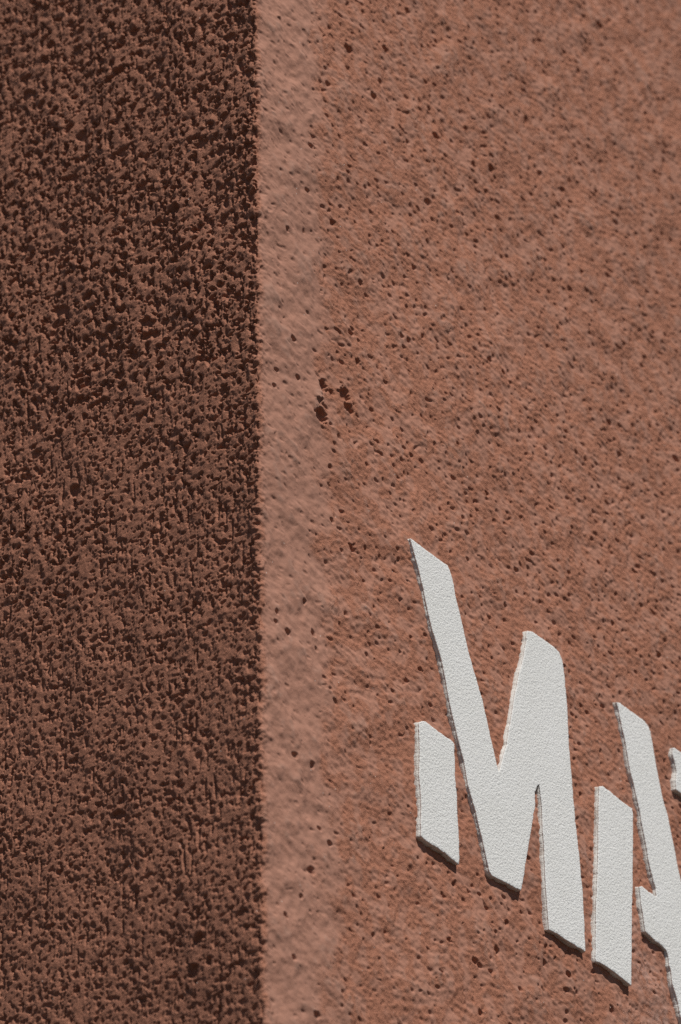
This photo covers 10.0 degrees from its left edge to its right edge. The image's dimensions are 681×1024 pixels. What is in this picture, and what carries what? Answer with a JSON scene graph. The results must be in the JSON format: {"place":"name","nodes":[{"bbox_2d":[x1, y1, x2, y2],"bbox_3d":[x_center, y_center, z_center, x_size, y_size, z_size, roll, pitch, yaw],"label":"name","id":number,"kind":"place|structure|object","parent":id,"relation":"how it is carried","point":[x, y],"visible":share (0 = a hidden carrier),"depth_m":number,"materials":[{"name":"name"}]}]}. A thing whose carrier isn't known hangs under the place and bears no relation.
{"place":"outdoors","nodes":[
{"label":"outdoors","id":0,"kind":"place"},
{"label":"pavement","id":1,"kind":"structure","parent":0,"visible":0},
{"bbox_2d":[0,0,680,1023],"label":"stucco building","id":2,"kind":"structure","parent":1,"relation":"on","point":[316,316],"depth_m":4.79,"materials":[{"name":"concrete"}]},
{"bbox_2d":[413,721,458,864],"bbox_3d":[0.111,0.328,4.582,0.010,0.168,0.076,-24,-39,31],"label":"sign letter stroke","id":3,"kind":"object","parent":2,"relation":"attached to","point":[436,798],"visible":1,"depth_m":4.57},
{"bbox_2d":[408,539,584,952],"bbox_3d":[0.187,0.283,4.726,0.011,0.434,0.328,-24,-39,31],"label":"sign letter","id":4,"kind":"object","parent":2,"relation":"attached to","point":[534,755],"visible":1,"depth_m":4.73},
{"bbox_2d":[590,786,632,986],"bbox_3d":[0.335,0.460,4.830,0.010,0.263,0.104,-24,-39,31],"label":"sign letter stroke","id":5,"kind":"object","parent":2,"relation":"attached to","point":[611,916],"visible":1,"depth_m":4.82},
{"bbox_2d":[613,702,680,1023],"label":"sign letter","id":6,"kind":"object","parent":2,"relation":"attached to","point":[659,910],"visible":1,"depth_m":4.94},
{"bbox_2d":[668,748,680,797],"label":"sign letter stroke","id":7,"kind":"object","parent":2,"relation":"attached to","point":[674,755],"visible":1,"depth_m":5.06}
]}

